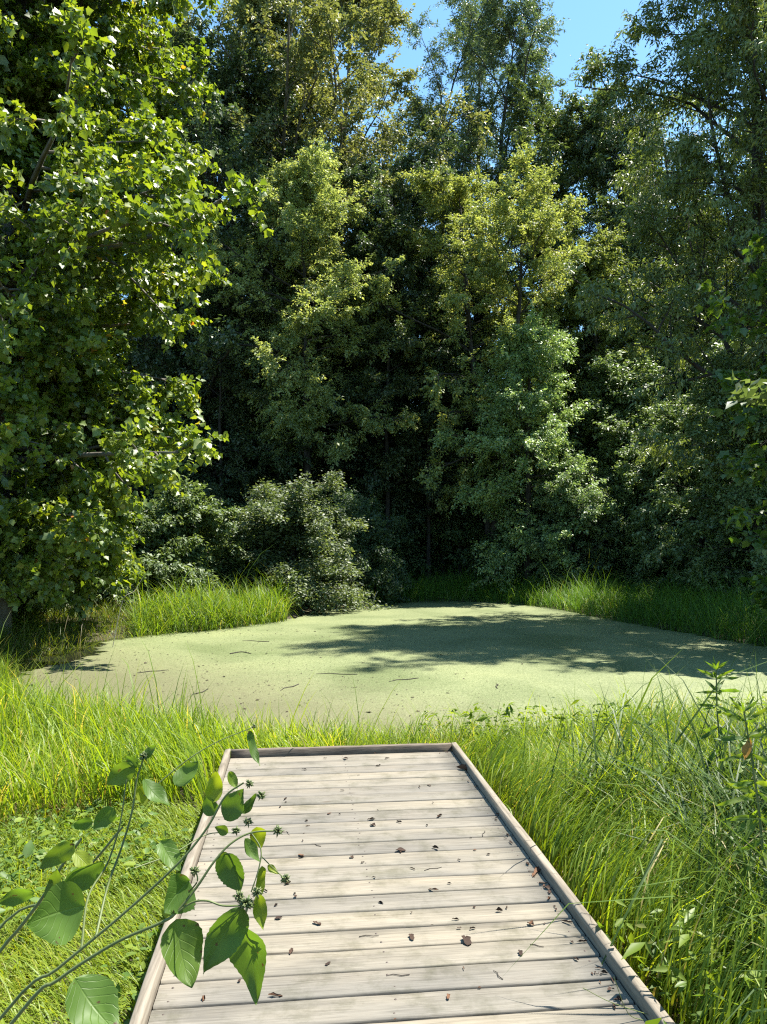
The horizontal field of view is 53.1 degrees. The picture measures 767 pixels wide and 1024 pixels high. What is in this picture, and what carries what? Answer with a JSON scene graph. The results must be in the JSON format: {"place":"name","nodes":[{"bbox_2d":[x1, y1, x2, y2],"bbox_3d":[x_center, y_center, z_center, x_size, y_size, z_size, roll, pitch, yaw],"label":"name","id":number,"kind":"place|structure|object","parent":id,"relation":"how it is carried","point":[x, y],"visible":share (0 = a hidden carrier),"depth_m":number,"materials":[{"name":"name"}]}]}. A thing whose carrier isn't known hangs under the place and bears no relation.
{"place":"outdoors","nodes":[
{"label":"outdoors","id":0,"kind":"place"},
{"bbox_2d":[0,567,765,1023],"bbox_3d":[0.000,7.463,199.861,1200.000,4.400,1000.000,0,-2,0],"label":"ground","id":1,"kind":"structure","parent":0,"point":[292,613],"depth_m":4.66,"materials":[{"name":"soil"}]},
{"bbox_2d":[12,586,50,618],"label":"undergrowth shrub","id":2,"kind":"object","parent":1,"relation":"on","point":[33,607],"visible":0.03,"depth_m":15.61,"materials":[{"name":"green plant"}]},
{"bbox_2d":[10,494,68,621],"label":"undergrowth shrub","id":3,"kind":"object","parent":1,"relation":"on","point":[50,610],"visible":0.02,"depth_m":16.02,"materials":[{"name":"green plant"}]},
{"bbox_2d":[0,585,163,691],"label":"bank weeds","id":4,"kind":"object","parent":1,"relation":"on","point":[39,620],"visible":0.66,"depth_m":13.66,"materials":[{"name":"green plant"}]},
{"bbox_2d":[19,492,169,614],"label":"undergrowth shrub","id":5,"kind":"object","parent":1,"relation":"on","point":[101,597],"visible":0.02,"depth_m":16.99,"materials":[{"name":"green plant"}]},
{"bbox_2d":[0,762,219,1023],"bbox_3d":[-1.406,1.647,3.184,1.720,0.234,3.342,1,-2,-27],"label":"ground cover","id":6,"kind":"object","parent":1,"relation":"on","point":[29,849],"visible":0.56,"depth_m":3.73,"materials":[{"name":"green plant"}]},
{"bbox_2d":[102,291,121,354],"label":"woodland tree","id":7,"kind":"object","parent":1,"relation":"on","point":[105,296],"visible":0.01,"depth_m":42.14,"materials":[{"name":"green plant"}]},
{"bbox_2d":[0,0,273,635],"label":"lobed leaf tree","id":8,"kind":"object","parent":1,"relation":"on","point":[79,219],"visible":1,"depth_m":12.22,"materials":[{"name":"green plant"}]},
{"bbox_2d":[0,724,289,1023],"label":"broadleaf plant","id":9,"kind":"object","parent":1,"relation":"on","point":[55,918],"visible":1,"depth_m":1.02,"materials":[{"name":"green plant"}]},
{"bbox_2d":[87,504,205,611],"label":"undergrowth shrub","id":10,"kind":"object","parent":1,"relation":"on","point":[150,532],"visible":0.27,"depth_m":18.04,"materials":[{"name":"green plant"}]},
{"bbox_2d":[136,485,189,538],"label":"undergrowth shrub","id":11,"kind":"object","parent":1,"relation":"on","point":[153,498],"depth_m":26.94,"materials":[{"name":"green plant"}]},
{"bbox_2d":[0,613,351,826],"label":"tall grass","id":12,"kind":"structure","parent":1,"relation":"on","point":[92,744],"depth_m":5.39,"materials":[{"name":"green plant"}]},
{"bbox_2d":[123,244,232,509],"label":"woodland tree","id":13,"kind":"object","parent":1,"relation":"on","point":[194,364],"visible":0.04,"depth_m":29.05,"materials":[{"name":"green plant"}]},
{"bbox_2d":[101,15,269,491],"bbox_3d":[-9.857,-10.091,34.094,13.345,24.306,14.025,-1,-2,27],"label":"tall tree","id":14,"kind":"object","parent":1,"relation":"on","point":[128,367],"depth_m":33.18,"materials":[{"name":"green plant"}]},
{"bbox_2d":[127,474,248,604],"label":"undergrowth shrub","id":15,"kind":"object","parent":1,"relation":"on","point":[201,521],"visible":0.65,"depth_m":19.01,"materials":[{"name":"green plant"}]},
{"bbox_2d":[104,547,305,637],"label":"sedge clump","id":16,"kind":"object","parent":1,"relation":"on","point":[184,612],"visible":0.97,"depth_m":15.80,"materials":[{"name":"green plant"}]},
{"bbox_2d":[163,277,269,513],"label":"slender tree","id":17,"kind":"object","parent":1,"relation":"on","point":[232,491],"visible":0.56,"depth_m":26.27,"materials":[{"name":"green plant"}]},
{"bbox_2d":[121,11,334,503],"bbox_3d":[-5.751,-8.242,29.443,11.300,20.997,13.217,1,-2,-22],"label":"deciduous tree","id":18,"kind":"object","parent":1,"relation":"on","point":[226,77],"visible":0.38,"depth_m":27.32,"materials":[{"name":"green plant"}]},
{"bbox_2d":[184,498,273,591],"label":"undergrowth shrub","id":19,"kind":"object","parent":1,"relation":"on","point":[224,504],"visible":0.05,"depth_m":22.10,"materials":[{"name":"green plant"}]},
{"bbox_2d":[205,467,303,564],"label":"undergrowth shrub","id":20,"kind":"object","parent":1,"relation":"on","point":[255,488],"visible":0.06,"depth_m":27.99,"materials":[{"name":"green plant"}]},
{"bbox_2d":[215,251,335,501],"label":"slender tree","id":21,"kind":"object","parent":1,"relation":"on","point":[278,478],"visible":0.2,"depth_m":26.53,"materials":[{"name":"green plant"}]},
{"bbox_2d":[222,223,345,474],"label":"woodland tree","id":22,"kind":"object","parent":1,"relation":"on","point":[310,304],"depth_m":33.29,"materials":[{"name":"green plant"}]},
{"bbox_2d":[188,469,399,614],"bbox_3d":[-2.431,1.111,21.370,6.098,4.472,6.443,-1,-2,18],"label":"arching shrub","id":23,"kind":"object","parent":1,"relation":"on","point":[291,522],"visible":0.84,"depth_m":20.00,"materials":[{"name":"green plant"}]},
{"bbox_2d":[174,130,421,560],"bbox_3d":[-2.120,-5.165,25.944,7.174,15.302,8.168,-1,-3,33],"label":"deciduous tree","id":24,"kind":"object","parent":1,"relation":"on","point":[302,188],"visible":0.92,"depth_m":25.09,"materials":[{"name":"green plant"}]},
{"bbox_2d":[134,0,493,471],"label":"tall tree","id":25,"kind":"object","parent":1,"relation":"on","point":[308,49],"visible":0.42,"depth_m":29.27,"materials":[{"name":"green plant"}]},
{"bbox_2d":[295,303,375,506],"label":"slender tree","id":26,"kind":"object","parent":1,"relation":"on","point":[353,467],"visible":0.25,"depth_m":27.24,"materials":[{"name":"green plant"}]},
{"bbox_2d":[312,453,385,505],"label":"undergrowth shrub","id":27,"kind":"object","parent":1,"relation":"on","point":[347,476],"visible":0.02,"depth_m":28.73,"materials":[{"name":"green plant"}]},
{"bbox_2d":[288,485,414,606],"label":"arching shrub","id":28,"kind":"object","parent":1,"relation":"on","point":[374,560],"visible":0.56,"depth_m":21.93,"materials":[{"name":"green plant"}]},
{"bbox_2d":[310,209,415,495],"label":"slender tree","id":29,"kind":"object","parent":1,"relation":"on","point":[351,236],"visible":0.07,"depth_m":28.34,"materials":[{"name":"green plant"}]},
{"bbox_2d":[0,709,759,1023],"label":"dead thatch","id":30,"kind":"object","parent":1,"relation":"on","point":[646,979],"visible":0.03,"depth_m":4.50,"materials":[{"name":"beige plant"}]},
{"bbox_2d":[330,210,450,554],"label":"slender tree","id":31,"kind":"object","parent":1,"relation":"on","point":[390,244],"visible":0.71,"depth_m":26.18,"materials":[{"name":"green plant"}]},
{"bbox_2d":[283,125,510,570],"bbox_3d":[0.255,-5.959,29.740,8.879,16.498,10.385,1,-2,-14],"label":"deciduous tree","id":32,"kind":"object","parent":1,"relation":"on","point":[415,219],"visible":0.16,"depth_m":27.82,"materials":[{"name":"green plant"}]},
{"bbox_2d":[129,742,674,1023],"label":"boardwalk","id":33,"kind":"structure","parent":1,"relation":"on","point":[337,888],"depth_m":3.00,"materials":[{"name":"grey wood"}]},
{"bbox_2d":[268,992,281,996],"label":"dry leaf","id":34,"kind":"object","parent":33,"relation":"on","point":[274,994],"visible":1,"depth_m":2.44,"materials":[{"name":"brown plant"}]},
{"bbox_2d":[457,764,466,769],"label":"dry leaf","id":35,"kind":"object","parent":33,"relation":"on","point":[462,766],"visible":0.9,"depth_m":4.84,"materials":[{"name":"plant"}]},
{"bbox_2d":[462,935,471,944],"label":"dry leaf","id":36,"kind":"object","parent":33,"relation":"on","point":[467,940],"visible":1,"depth_m":2.78,"materials":[{"name":"plant"}]},
{"bbox_2d":[532,866,540,874],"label":"dry leaf","id":37,"kind":"object","parent":33,"relation":"on","point":[536,869],"visible":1,"depth_m":3.36,"materials":[{"name":"brown plant"}]},
{"bbox_2d":[613,976,642,1020],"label":"grass stalk","id":38,"kind":"object","parent":33,"relation":"on","point":[623,1004],"depth_m":2.31,"materials":[{"name":"green plant"}]},
{"bbox_2d":[583,988,676,1023],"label":"grass stalk","id":39,"kind":"object","parent":33,"relation":"on","point":[617,1004],"depth_m":2.31,"materials":[{"name":"green plant"}]},
{"bbox_2d":[368,487,454,576],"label":"undergrowth shrub","id":40,"kind":"object","parent":1,"relation":"on","point":[404,546],"visible":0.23,"depth_m":27.01,"materials":[{"name":"green plant"}]},
{"bbox_2d":[370,278,478,579],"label":"slender tree","id":41,"kind":"object","parent":1,"relation":"on","point":[419,514],"visible":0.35,"depth_m":26.76,"materials":[{"name":"green plant"}]},
{"bbox_2d":[390,288,489,574],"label":"slender tree","id":42,"kind":"object","parent":1,"relation":"on","point":[424,501],"visible":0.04,"depth_m":28.36,"materials":[{"name":"green plant"}]},
{"bbox_2d":[388,226,504,520],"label":"woodland tree","id":43,"kind":"object","parent":1,"relation":"on","point":[484,333],"depth_m":30.61,"materials":[{"name":"green plant"}]},
{"bbox_2d":[408,306,512,574],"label":"slender tree","id":44,"kind":"object","parent":1,"relation":"on","point":[466,515],"visible":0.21,"depth_m":26.92,"materials":[{"name":"green plant"}]},
{"bbox_2d":[407,461,513,581],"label":"undergrowth shrub","id":45,"kind":"object","parent":1,"relation":"on","point":[454,534],"visible":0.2,"depth_m":27.11,"materials":[{"name":"green plant"}]},
{"bbox_2d":[360,140,594,563],"bbox_3d":[3.614,-4.955,26.347,7.506,14.880,8.566,-1,-2,17],"label":"deciduous tree","id":46,"kind":"object","parent":1,"relation":"on","point":[449,280],"visible":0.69,"depth_m":25.49,"materials":[{"name":"green plant"}]},
{"bbox_2d":[389,0,581,429],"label":"tall tree","id":47,"kind":"object","parent":1,"relation":"on","point":[486,43],"visible":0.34,"depth_m":34.77,"materials":[{"name":"green plant"}]},
{"bbox_2d":[436,469,563,583],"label":"undergrowth shrub","id":48,"kind":"object","parent":1,"relation":"on","point":[477,530],"visible":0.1,"depth_m":25.77,"materials":[{"name":"green plant"}]},
{"bbox_2d":[469,319,541,450],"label":"woodland tree","id":49,"kind":"object","parent":1,"relation":"on","point":[488,367],"depth_m":35.36,"materials":[{"name":"green plant"}]},
{"bbox_2d":[427,299,624,594],"bbox_3d":[4.049,-1.821,23.539,5.435,9.373,4.916,1,-2,-17],"label":"vine clad tree","id":50,"kind":"object","parent":1,"relation":"on","point":[536,355],"visible":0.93,"depth_m":23.20,"materials":[{"name":"green plant"}]},
{"bbox_2d":[303,647,766,1023],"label":"tall grass","id":51,"kind":"structure","parent":1,"relation":"on","point":[544,829],"depth_m":3.49,"materials":[{"name":"green plant"}]},
{"bbox_2d":[362,557,766,646],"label":"bank grass","id":52,"kind":"structure","parent":1,"relation":"on","point":[701,612],"depth_m":18.14,"materials":[{"name":"green plant"}]},
{"bbox_2d":[514,445,623,590],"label":"bank shrub","id":53,"kind":"object","parent":1,"relation":"on","point":[591,525],"visible":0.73,"depth_m":22.59,"materials":[{"name":"green plant"}]},
{"bbox_2d":[420,59,731,483],"bbox_3d":[7.462,-7.916,32.108,12.745,20.247,10.897,0,-2,-1],"label":"deciduous tree","id":54,"kind":"object","parent":1,"relation":"on","point":[555,132],"visible":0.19,"depth_m":30.71,"materials":[{"name":"green plant"}]},
{"bbox_2d":[504,214,677,522],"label":"deciduous tree","id":55,"kind":"object","parent":1,"relation":"on","point":[603,261],"visible":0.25,"depth_m":26.92,"materials":[{"name":"green plant"}]},
{"bbox_2d":[417,689,766,1023],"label":"meadow weeds","id":56,"kind":"object","parent":1,"relation":"on","point":[636,947],"visible":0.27,"depth_m":2.69,"materials":[{"name":"green plant"}]},
{"bbox_2d":[539,345,661,578],"bbox_3d":[8.208,-1.323,25.912,6.247,8.852,6.301,2,-3,-44],"label":"bank shrub","id":57,"kind":"object","parent":1,"relation":"on","point":[606,390],"visible":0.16,"depth_m":25.20,"materials":[{"name":"green plant"}]},
{"bbox_2d":[544,413,662,588],"bbox_3d":[7.145,-0.090,24.563,4.373,6.196,4.411,0,-2,0],"label":"bank shrub","id":58,"kind":"object","parent":1,"relation":"on","point":[622,545],"visible":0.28,"depth_m":23.94,"materials":[{"name":"green plant"}]},
{"bbox_2d":[609,768,632,836],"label":"weed stalk","id":59,"kind":"object","parent":1,"relation":"on","point":[624,797],"visible":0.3,"depth_m":3.79,"materials":[{"name":"green plant"}]},
{"bbox_2d":[501,69,741,449],"bbox_3d":[9.576,-7.713,31.838,10.727,19.740,8.712,-2,-3,41],"label":"drooping tree","id":60,"kind":"object","parent":1,"relation":"on","point":[615,141],"visible":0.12,"depth_m":30.22,"materials":[{"name":"green plant"}]},
{"bbox_2d":[496,622,766,1023],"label":"sedge","id":61,"kind":"object","parent":1,"relation":"on","point":[729,767],"visible":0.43,"depth_m":3.63,"materials":[{"name":"green plant"}]},
{"bbox_2d":[583,399,698,593],"bbox_3d":[8.085,-0.238,23.434,4.621,6.492,4.582,0,-2,-7],"label":"bank shrub","id":62,"kind":"object","parent":1,"relation":"on","point":[630,528],"visible":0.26,"depth_m":22.89,"materials":[{"name":"green plant"}]},
{"bbox_2d":[593,345,695,562],"bbox_3d":[9.381,-1.285,25.571,6.247,8.852,6.301,-1,-2,23],"label":"bank shrub","id":63,"kind":"object","parent":1,"relation":"on","point":[643,373],"visible":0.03,"depth_m":24.91,"materials":[{"name":"green plant"}]},
{"bbox_2d":[544,0,766,549],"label":"drooping tree","id":64,"kind":"object","parent":1,"relation":"on","point":[741,25],"visible":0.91,"depth_m":17.91,"materials":[{"name":"green plant"}]},
{"bbox_2d":[613,389,731,595],"bbox_3d":[8.745,-0.286,21.552,4.582,6.492,4.621,1,-2,-15],"label":"bank shrub","id":65,"kind":"object","parent":1,"relation":"on","point":[671,427],"visible":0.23,"depth_m":21.27,"materials":[{"name":"green plant"}]},
{"bbox_2d":[599,325,748,578],"bbox_3d":[10.414,-1.398,24.517,6.456,9.147,6.511,-2,-3,38],"label":"bank shrub","id":66,"kind":"object","parent":1,"relation":"on","point":[631,410],"visible":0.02,"depth_m":24.31,"materials":[{"name":"green plant"}]},
{"bbox_2d":[649,243,737,384],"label":"woodland tree","id":67,"kind":"object","parent":1,"relation":"on","point":[683,279],"depth_m":32.22,"materials":[{"name":"green plant"}]},
{"bbox_2d":[654,167,736,379],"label":"woodland tree","id":68,"kind":"object","parent":1,"relation":"on","point":[705,251],"depth_m":35.62,"materials":[{"name":"green plant"}]},
{"bbox_2d":[634,143,766,399],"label":"deciduous tree","id":69,"kind":"object","parent":1,"relation":"on","point":[725,227],"visible":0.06,"depth_m":27.93,"materials":[{"name":"green plant"}]},
{"bbox_2d":[650,417,751,597],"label":"bank shrub","id":70,"kind":"object","parent":1,"relation":"on","point":[668,479],"visible":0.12,"depth_m":19.95,"materials":[{"name":"green plant"}]},
{"bbox_2d":[640,342,766,606],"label":"bank shrub","id":71,"kind":"object","parent":1,"relation":"on","point":[754,497],"visible":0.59,"depth_m":17.45,"materials":[{"name":"green plant"}]},
{"bbox_2d":[659,331,756,579],"bbox_3d":[10.640,-1.267,22.893,6.301,8.852,6.247,-1,-2,16],"label":"bank shrub","id":72,"kind":"object","parent":1,"relation":"on","point":[719,346],"depth_m":22.37,"materials":[{"name":"green plant"}]},
{"bbox_2d":[695,657,741,808],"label":"narrow leaf weed","id":73,"kind":"object","parent":1,"relation":"on","point":[721,730],"visible":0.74,"depth_m":3.87,"materials":[{"name":"green plant"}]},
{"bbox_2d":[679,343,758,547],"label":"bank shrub","id":74,"kind":"object","parent":1,"relation":"on","point":[713,417],"depth_m":22.54,"materials":[{"name":"green plant"}]},
{"bbox_2d":[694,218,766,614],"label":"lobed leaf sapling","id":75,"kind":"object","parent":1,"relation":"on","point":[754,470],"visible":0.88,"depth_m":12.66,"materials":[{"name":"green plant"}]},
{"bbox_2d":[709,418,762,595],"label":"bank shrub","id":76,"kind":"object","parent":1,"relation":"on","point":[750,568],"visible":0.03,"depth_m":18.68,"materials":[{"name":"green plant"}]},
{"bbox_2d":[710,163,766,337],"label":"woodland tree","id":77,"kind":"object","parent":1,"relation":"on","point":[751,212],"depth_m":32.54,"materials":[{"name":"green plant"}]},
{"bbox_2d":[712,696,766,882],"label":"narrow leaf weed","id":78,"kind":"object","parent":1,"relation":"on","point":[745,744],"visible":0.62,"depth_m":2.97,"materials":[{"name":"green plant"}]},
{"bbox_2d":[716,767,766,904],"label":"narrow leaf weed","id":79,"kind":"object","parent":1,"relation":"on","point":[740,786],"visible":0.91,"depth_m":2.67,"materials":[{"name":"green plant"}]},
{"bbox_2d":[725,369,766,409],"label":"shade shrub","id":80,"kind":"object","parent":1,"relation":"on","point":[741,392],"visible":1,"depth_m":6.25,"materials":[{"name":"green plant"}]},
{"bbox_2d":[0,601,765,679],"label":"water","id":81,"kind":"structure","parent":0,"point":[55,658],"depth_m":12.01,"materials":[{"name":"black liquid"}]},
{"bbox_2d":[112,576,143,646],"bbox_3d":[-4.352,1.689,13.097,0.521,1.190,0.020,1,-3,-35],"label":"stick","id":82,"kind":"object","parent":81,"relation":"in","point":[119,612],"visible":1,"depth_m":13.01,"materials":[{"name":"brown wood"}]},
{"bbox_2d":[7,601,766,746],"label":"duckweed","id":83,"kind":"object","parent":81,"relation":"on","point":[610,650],"visible":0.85,"depth_m":11.02,"materials":[{"name":"green plant"}]},
{"bbox_2d":[319,673,356,674],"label":"floating twig","id":84,"kind":"object","parent":83,"relation":"on","point":[337,673],"visible":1,"depth_m":10.30,"materials":[{"name":"wood"}]},
{"bbox_2d":[27,625,765,732],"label":"floating litter","id":85,"kind":"object","parent":83,"relation":"on","point":[289,671],"visible":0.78,"depth_m":10.48,"materials":[{"name":"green plant"}]},
{"bbox_2d":[20,0,766,378],"label":"sky","id":86,"kind":"structure","parent":0,"point":[591,22],"materials":[{"name":"blue"}]}
]}

